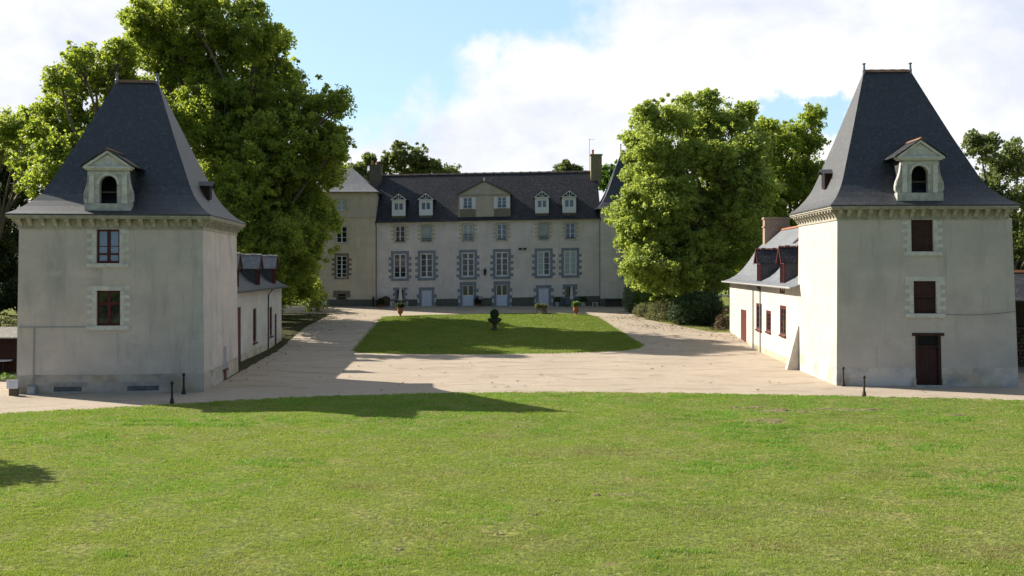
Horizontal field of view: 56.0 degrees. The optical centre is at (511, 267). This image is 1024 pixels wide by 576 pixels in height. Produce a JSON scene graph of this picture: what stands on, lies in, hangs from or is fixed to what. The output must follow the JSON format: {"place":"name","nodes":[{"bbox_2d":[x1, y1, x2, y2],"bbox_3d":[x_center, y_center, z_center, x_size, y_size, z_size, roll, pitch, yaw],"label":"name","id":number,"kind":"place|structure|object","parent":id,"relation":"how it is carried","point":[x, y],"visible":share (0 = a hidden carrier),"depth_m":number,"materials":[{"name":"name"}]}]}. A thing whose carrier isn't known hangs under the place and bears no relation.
{"place":"outdoors","nodes":[
{"label":"outdoors","id":0,"kind":"place"},
{"bbox_2d":[0,314,329,380],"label":"shaded verge","id":1,"kind":"structure","parent":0,"point":[305,320],"depth_m":86.24,"materials":[{"name":"green plant"}]},
{"bbox_2d":[0,360,11,372],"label":"garden table","id":2,"kind":"object","parent":1,"relation":"on","point":[1,361],"visible":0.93,"depth_m":58.25,"materials":[{"name":"white paint"}]},
{"bbox_2d":[0,372,16,379],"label":"garden shrub","id":3,"kind":"object","parent":1,"relation":"on","point":[6,377],"visible":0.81,"depth_m":55.21,"materials":[{"name":"green plant"}]},
{"bbox_2d":[0,316,17,326],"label":"leafy hedge","id":4,"kind":"object","parent":1,"relation":"on","point":[13,321],"visible":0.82,"depth_m":66.12,"materials":[{"name":"green plant"}]},
{"bbox_2d":[4,35,188,199],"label":"plane tree","id":5,"kind":"object","parent":1,"relation":"on","point":[49,137],"visible":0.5,"depth_m":86.60,"materials":[{"name":"green plant"}]},
{"bbox_2d":[114,0,357,318],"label":"plane tree","id":6,"kind":"object","parent":1,"relation":"on","point":[244,130],"visible":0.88,"depth_m":94.86,"materials":[{"name":"green plant"}]},
{"bbox_2d":[0,286,730,336],"bbox_3d":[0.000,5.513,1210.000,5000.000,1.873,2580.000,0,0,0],"label":"ground","id":7,"kind":"structure","parent":0,"point":[12,312],"depth_m":100.55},
{"bbox_2d":[0,327,16,371],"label":"garden shed","id":8,"kind":"structure","parent":7,"relation":"on","point":[8,343],"depth_m":58.80,"materials":[{"name":"brown wood"}]},
{"bbox_2d":[0,149,32,314],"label":"dark tree","id":9,"kind":"object","parent":7,"relation":"on","point":[9,249],"visible":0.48,"depth_m":100.47,"materials":[{"name":"green plant"}]},
{"bbox_2d":[0,102,41,238],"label":"plane tree","id":10,"kind":"object","parent":7,"relation":"on","point":[12,124],"visible":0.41,"depth_m":92.90,"materials":[{"name":"green plant"}]},
{"bbox_2d":[5,73,245,393],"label":"stone tower","id":11,"kind":"structure","parent":7,"relation":"on","point":[128,224],"depth_m":49.38,"materials":[{"name":"paint"}]},
{"bbox_2d":[87,230,128,267],"bbox_3d":[-20.654,-1.096,49.252,2.111,2.186,0.267,0,0,-6],"label":"window","id":12,"kind":"structure","parent":11,"relation":"in","point":[107,248],"depth_m":49.26,"materials":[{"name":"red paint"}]},
{"bbox_2d":[86,286,130,329],"bbox_3d":[-20.624,2.061,49.225,2.176,2.247,0.269,0,0,-6],"label":"window","id":13,"kind":"structure","parent":11,"relation":"in","point":[111,299],"depth_m":49.24,"materials":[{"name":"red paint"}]},
{"bbox_2d":[223,347,228,379],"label":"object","id":14,"kind":"structure","parent":11,"relation":"in","point":[225,369],"depth_m":54.92,"materials":[{"name":"plastic"}]},
{"bbox_2d":[237,252,288,361],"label":"outbuilding","id":15,"kind":"structure","parent":7,"relation":"on","point":[259,295],"depth_m":70.61,"materials":[{"name":"paint"}]},
{"bbox_2d":[238,307,239,361],"bbox_3d":[-18.342,4.550,64.504,0.060,3.780,1.018,0,0,-4],"label":"door","id":16,"kind":"structure","parent":15,"relation":"in","point":[238,307],"depth_m":64.62,"materials":[{"name":"red paint"}]},
{"bbox_2d":[253,308,257,344],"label":"window","id":17,"kind":"structure","parent":15,"relation":"in","point":[254,310],"depth_m":70.00,"materials":[{"name":"red paint"}]},
{"bbox_2d":[269,307,273,337],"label":"window","id":18,"kind":"structure","parent":15,"relation":"in","point":[270,307],"depth_m":76.23,"materials":[{"name":"red paint"}]},
{"bbox_2d":[275,314,275,343],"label":"door","id":19,"kind":"structure","parent":15,"relation":"in","point":[275,314],"depth_m":78.15,"materials":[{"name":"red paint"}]},
{"bbox_2d":[302,276,328,311],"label":"green shrub","id":20,"kind":"object","parent":7,"relation":"on","point":[318,300],"visible":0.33,"depth_m":106.60,"materials":[{"name":"green plant"}]},
{"bbox_2d":[347,151,377,181],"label":"oak tree","id":21,"kind":"object","parent":7,"relation":"on","point":[360,168],"visible":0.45,"depth_m":139.60,"materials":[{"name":"green plant"}]},
{"bbox_2d":[378,140,461,173],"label":"oak tree","id":22,"kind":"object","parent":7,"relation":"on","point":[414,161],"visible":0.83,"depth_m":140.86,"materials":[{"name":"green plant"}]},
{"bbox_2d":[311,138,654,305],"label":"manor house","id":23,"kind":"structure","parent":7,"relation":"on","point":[530,238],"depth_m":113.50,"materials":[{"name":"paint"}]},
{"bbox_2d":[333,199,350,211],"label":"window","id":24,"kind":"structure","parent":23,"relation":"in","point":[343,205],"depth_m":113.26,"materials":[{"name":"white paint"}]},
{"bbox_2d":[332,225,351,243],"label":"window","id":25,"kind":"structure","parent":23,"relation":"in","point":[344,238],"depth_m":113.26,"materials":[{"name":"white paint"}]},
{"bbox_2d":[332,253,351,278],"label":"window","id":26,"kind":"structure","parent":23,"relation":"in","point":[343,259],"depth_m":113.23,"materials":[{"name":"white paint"}]},
{"bbox_2d":[333,291,350,299],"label":"cellar window","id":27,"kind":"structure","parent":23,"relation":"in","point":[338,294],"depth_m":113.12,"materials":[{"name":"stone"}]},
{"bbox_2d":[388,251,411,280],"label":"window","id":28,"kind":"structure","parent":23,"relation":"in","point":[399,264],"depth_m":113.48,"materials":[{"name":"white paint"}]},
{"bbox_2d":[391,224,408,242],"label":"window","id":29,"kind":"structure","parent":23,"relation":"in","point":[401,230],"depth_m":113.62,"materials":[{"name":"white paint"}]},
{"bbox_2d":[393,287,406,299],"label":"window","id":30,"kind":"structure","parent":23,"relation":"in","point":[396,294],"depth_m":113.48,"materials":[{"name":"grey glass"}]},
{"bbox_2d":[415,250,437,280],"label":"window","id":31,"kind":"structure","parent":23,"relation":"in","point":[426,270],"depth_m":113.54,"materials":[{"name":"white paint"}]},
{"bbox_2d":[418,224,435,242],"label":"window","id":32,"kind":"structure","parent":23,"relation":"in","point":[426,232],"depth_m":113.54,"materials":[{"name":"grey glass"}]},
{"bbox_2d":[417,287,436,305],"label":"door","id":33,"kind":"structure","parent":23,"relation":"in","point":[426,296],"depth_m":113.48,"materials":[{"name":"white paint"}]},
{"bbox_2d":[456,250,479,279],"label":"window","id":34,"kind":"structure","parent":23,"relation":"in","point":[467,263],"depth_m":113.48,"materials":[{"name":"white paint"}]},
{"bbox_2d":[459,223,476,241],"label":"window","id":35,"kind":"structure","parent":23,"relation":"in","point":[467,229],"depth_m":113.62,"materials":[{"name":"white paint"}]},
{"bbox_2d":[457,282,478,305],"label":"door","id":36,"kind":"structure","parent":23,"relation":"in","point":[469,288],"depth_m":113.57,"materials":[{"name":"white paint"}]},
{"bbox_2d":[491,281,511,305],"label":"door","id":37,"kind":"structure","parent":23,"relation":"in","point":[501,289],"depth_m":113.57,"materials":[{"name":"white paint"}]},
{"bbox_2d":[490,249,513,278],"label":"window","id":38,"kind":"structure","parent":23,"relation":"in","point":[501,262],"depth_m":113.54,"materials":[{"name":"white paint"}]},
{"bbox_2d":[493,223,510,240],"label":"window","id":39,"kind":"structure","parent":23,"relation":"in","point":[500,228],"depth_m":113.62,"materials":[{"name":"white paint"}]},
{"bbox_2d":[532,248,554,277],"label":"window","id":40,"kind":"structure","parent":23,"relation":"in","point":[544,261],"depth_m":113.54,"materials":[{"name":"white paint"}]},
{"bbox_2d":[533,285,553,305],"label":"door","id":41,"kind":"structure","parent":23,"relation":"in","point":[543,292],"depth_m":113.57,"materials":[{"name":"white paint"}]},
{"bbox_2d":[535,222,552,240],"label":"window","id":42,"kind":"structure","parent":23,"relation":"in","point":[543,231],"depth_m":113.62,"materials":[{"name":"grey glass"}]},
{"bbox_2d":[561,221,578,239],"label":"window","id":43,"kind":"structure","parent":23,"relation":"in","point":[570,228],"depth_m":113.54,"materials":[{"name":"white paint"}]},
{"bbox_2d":[562,284,577,297],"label":"window","id":44,"kind":"structure","parent":23,"relation":"in","point":[567,287],"depth_m":113.48,"materials":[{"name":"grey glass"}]},
{"bbox_2d":[559,248,581,277],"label":"window","id":45,"kind":"structure","parent":23,"relation":"in","point":[569,261],"depth_m":113.54,"materials":[{"name":"white paint"}]},
{"bbox_2d":[621,250,626,278],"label":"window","id":46,"kind":"structure","parent":23,"relation":"in","point":[622,277],"depth_m":113.12,"materials":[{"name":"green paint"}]},
{"bbox_2d":[552,159,583,171],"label":"oak tree","id":47,"kind":"object","parent":7,"relation":"on","point":[565,165],"visible":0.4,"depth_m":143.63,"materials":[{"name":"green plant"}]},
{"bbox_2d":[598,159,617,191],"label":"oak tree","id":48,"kind":"object","parent":7,"relation":"on","point":[607,171],"visible":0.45,"depth_m":139.37,"materials":[{"name":"green plant"}]},
{"bbox_2d":[633,286,675,311],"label":"laurel shrub","id":49,"kind":"object","parent":7,"relation":"on","point":[646,298],"visible":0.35,"depth_m":106.10,"materials":[{"name":"green plant"}]},
{"bbox_2d":[632,298,682,320],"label":"flower border","id":50,"kind":"object","parent":7,"relation":"on","point":[654,315],"visible":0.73,"depth_m":98.88,"materials":[{"name":"green plant"}]},
{"bbox_2d":[601,87,786,310],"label":"plane tree","id":51,"kind":"object","parent":7,"relation":"on","point":[695,229],"visible":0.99,"depth_m":96.75,"materials":[{"name":"green plant"}]},
{"bbox_2d":[667,290,724,325],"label":"clipped hedge","id":52,"kind":"object","parent":7,"relation":"on","point":[700,307],"visible":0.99,"depth_m":92.96,"materials":[{"name":"green plant"}]},
{"bbox_2d":[709,308,729,329],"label":"dry grass clump","id":53,"kind":"object","parent":7,"relation":"on","point":[721,324],"visible":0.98,"depth_m":90.04,"materials":[{"name":"brown plant"}]},
{"bbox_2d":[712,287,729,318],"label":"garden fence","id":54,"kind":"object","parent":7,"relation":"on","point":[729,299],"visible":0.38,"depth_m":97.06,"materials":[{"name":"white paint"}]},
{"bbox_2d":[721,217,799,362],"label":"cottage","id":55,"kind":"structure","parent":7,"relation":"on","point":[764,284],"depth_m":72.78,"materials":[{"name":"paint"}]},
{"bbox_2d":[741,309,745,341],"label":"door","id":56,"kind":"structure","parent":55,"relation":"in","point":[743,312],"depth_m":80.63,"materials":[{"name":"red paint"}]},
{"bbox_2d":[755,303,761,331],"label":"window","id":57,"kind":"structure","parent":55,"relation":"in","point":[757,304],"depth_m":74.10,"materials":[{"name":"red paint"}]},
{"bbox_2d":[765,310,770,333],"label":"window","id":58,"kind":"structure","parent":55,"relation":"in","point":[768,313],"depth_m":70.14,"materials":[{"name":"red paint"}]},
{"bbox_2d":[778,305,785,337],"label":"window","id":59,"kind":"structure","parent":55,"relation":"in","point":[782,308],"depth_m":65.04,"materials":[{"name":"red paint"}]},
{"bbox_2d":[694,102,831,296],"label":"plane tree","id":60,"kind":"object","parent":7,"relation":"on","point":[799,171],"visible":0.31,"depth_m":107.17,"materials":[{"name":"green plant"}]},
{"bbox_2d":[785,62,1021,386],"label":"stone tower","id":61,"kind":"structure","parent":7,"relation":"on","point":[901,213],"depth_m":52.13,"materials":[{"name":"paint"}]},
{"bbox_2d":[912,333,947,386],"bbox_3d":[22.531,5.017,51.846,1.805,2.966,0.717,0,0,0],"label":"door","id":62,"kind":"structure","parent":61,"relation":"in","point":[927,345],"depth_m":52.11,"materials":[{"name":"brown wood"}]},
{"bbox_2d":[960,128,1023,268],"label":"oak tree","id":63,"kind":"object","parent":7,"relation":"on","point":[983,146],"visible":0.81,"depth_m":86.11,"materials":[{"name":"green plant"}]},
{"bbox_2d":[1014,270,1023,366],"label":"building","id":64,"kind":"structure","parent":7,"relation":"on","point":[1019,288],"depth_m":62.24,"materials":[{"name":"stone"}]},
{"bbox_2d":[1014,217,1023,269],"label":"dark tree","id":65,"kind":"object","parent":7,"relation":"on","point":[1020,265],"visible":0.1,"depth_m":98.17,"materials":[{"name":"green plant"}]},
{"bbox_2d":[351,313,644,354],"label":"lawn","id":66,"kind":"structure","parent":0,"point":[488,335],"depth_m":82.38,"materials":[{"name":"green plant"}]},
{"bbox_2d":[395,302,404,315],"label":"terracotta urn","id":67,"kind":"object","parent":66,"relation":"on","point":[400,306],"visible":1,"depth_m":100.42,"materials":[{"name":"orange ceramic"}]},
{"bbox_2d":[487,309,501,329],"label":"stone planter","id":68,"kind":"object","parent":66,"relation":"on","point":[494,319],"visible":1,"depth_m":87.66,"materials":[{"name":"green plant"}]},
{"bbox_2d":[534,303,546,313],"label":"planter cart","id":69,"kind":"object","parent":66,"relation":"on","point":[541,307],"visible":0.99,"depth_m":103.44,"materials":[{"name":"green plant"}]},
{"bbox_2d":[571,301,580,314],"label":"terracotta urn","id":70,"kind":"object","parent":66,"relation":"on","point":[576,304],"visible":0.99,"depth_m":102.12,"materials":[{"name":"orange ceramic"}]},
{"bbox_2d":[0,391,1023,575],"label":"front lawn","id":71,"kind":"structure","parent":0,"point":[600,477],"depth_m":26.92,"materials":[{"name":"green plant"}]},
{"bbox_2d":[0,306,1023,413],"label":"gravel courtyard","id":72,"kind":"structure","parent":0,"point":[729,364],"depth_m":58.71,"materials":[{"name":"beige gravel"}]},
{"bbox_2d":[6,380,18,395],"bbox_3d":[-24.930,6.000,48.129,0.560,0.800,0.286,0,0,0],"label":"information sign","id":73,"kind":"object","parent":72,"relation":"on","point":[12,386],"visible":1,"depth_m":47.99,"materials":[{"name":"white plastic"}]},
{"bbox_2d":[26,386,36,394],"bbox_3d":[-24.235,6.185,48.563,0.440,0.430,0.280,0,0,0],"label":"utility box","id":74,"kind":"object","parent":72,"relation":"on","point":[31,390],"visible":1,"depth_m":48.44,"materials":[{"name":"grey plastic"}]},
{"bbox_2d":[27,387,33,393],"bbox_3d":[-24.235,6.195,48.446,0.360,0.330,0.011,0,0,0],"label":"door","id":75,"kind":"structure","parent":74,"relation":"in","point":[30,390],"depth_m":48.44,"materials":[{"name":"grey"}]},
{"bbox_2d":[170,381,173,403],"bbox_3d":[-15.955,5.880,45.154,0.220,1.100,0.220,0,0,0],"label":"bollard","id":76,"kind":"object","parent":72,"relation":"on","point":[172,398],"visible":0.98,"depth_m":45.11,"materials":[{"name":"metal"}]},
{"bbox_2d":[181,373,185,393],"bbox_3d":[-16.614,5.880,48.704,0.220,1.100,0.220,0,0,0],"label":"bollard","id":77,"kind":"object","parent":72,"relation":"on","point":[183,389],"visible":1,"depth_m":48.66,"materials":[{"name":"metal"}]},
{"bbox_2d":[376,297,384,306],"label":"potted shrub","id":78,"kind":"object","parent":72,"relation":"on","point":[380,301],"visible":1,"depth_m":111.60,"materials":[{"name":"green plant"}]},
{"bbox_2d":[382,296,390,305],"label":"folded table","id":79,"kind":"object","parent":72,"relation":"on","point":[387,299],"visible":0.76,"depth_m":112.86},
{"bbox_2d":[398,286,401,301],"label":"closed parasol","id":80,"kind":"object","parent":72,"relation":"on","point":[400,295],"visible":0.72,"depth_m":110.67,"materials":[{"name":"fabric"}]},
{"bbox_2d":[474,296,481,305],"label":"potted shrub","id":81,"kind":"object","parent":72,"relation":"on","point":[477,301],"visible":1,"depth_m":113.12,"materials":[{"name":"green plant"}]},
{"bbox_2d":[181,309,834,436],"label":"fallen leaves","id":82,"kind":"object","parent":72,"relation":"on","point":[501,345],"visible":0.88,"depth_m":87.65,"materials":[{"name":"brown plant"}]},
{"bbox_2d":[554,296,560,305],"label":"potted shrub","id":83,"kind":"object","parent":72,"relation":"on","point":[558,301],"visible":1,"depth_m":113.36,"materials":[{"name":"green plant"}]},
{"bbox_2d":[570,285,573,306],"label":"closed parasol","id":84,"kind":"object","parent":72,"relation":"on","point":[571,295],"visible":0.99,"depth_m":112.47,"materials":[{"name":"fabric"}]},
{"bbox_2d":[579,296,586,305],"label":"potted shrub","id":85,"kind":"object","parent":72,"relation":"on","point":[582,300],"visible":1,"depth_m":113.13,"materials":[{"name":"green plant"}]},
{"bbox_2d":[605,298,621,306],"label":"garden bench","id":86,"kind":"object","parent":72,"relation":"on","point":[613,300],"visible":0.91,"depth_m":112.68,"materials":[{"name":"grey wood"}]},
{"bbox_2d":[621,283,637,311],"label":"columnar shrub","id":87,"kind":"object","parent":72,"relation":"on","point":[628,297],"visible":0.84,"depth_m":106.65,"materials":[{"name":"green plant"}]},
{"bbox_2d":[841,366,844,386],"bbox_3d":[17.856,5.880,51.886,0.220,1.100,0.220,0,0,0],"label":"bollard","id":88,"kind":"object","parent":72,"relation":"on","point":[843,382],"visible":1,"depth_m":51.84,"materials":[{"name":"metal"}]},
{"bbox_2d":[862,375,865,396],"bbox_3d":[17.438,5.880,47.655,0.220,1.100,0.220,0,0,0],"label":"bollard","id":89,"kind":"object","parent":72,"relation":"on","point":[864,391],"visible":0.98,"depth_m":47.61,"materials":[{"name":"metal"}]},
{"bbox_2d":[0,0,1023,267],"label":"sky","id":90,"kind":"structure","parent":0,"point":[519,86],"materials":[{"name":"white"}]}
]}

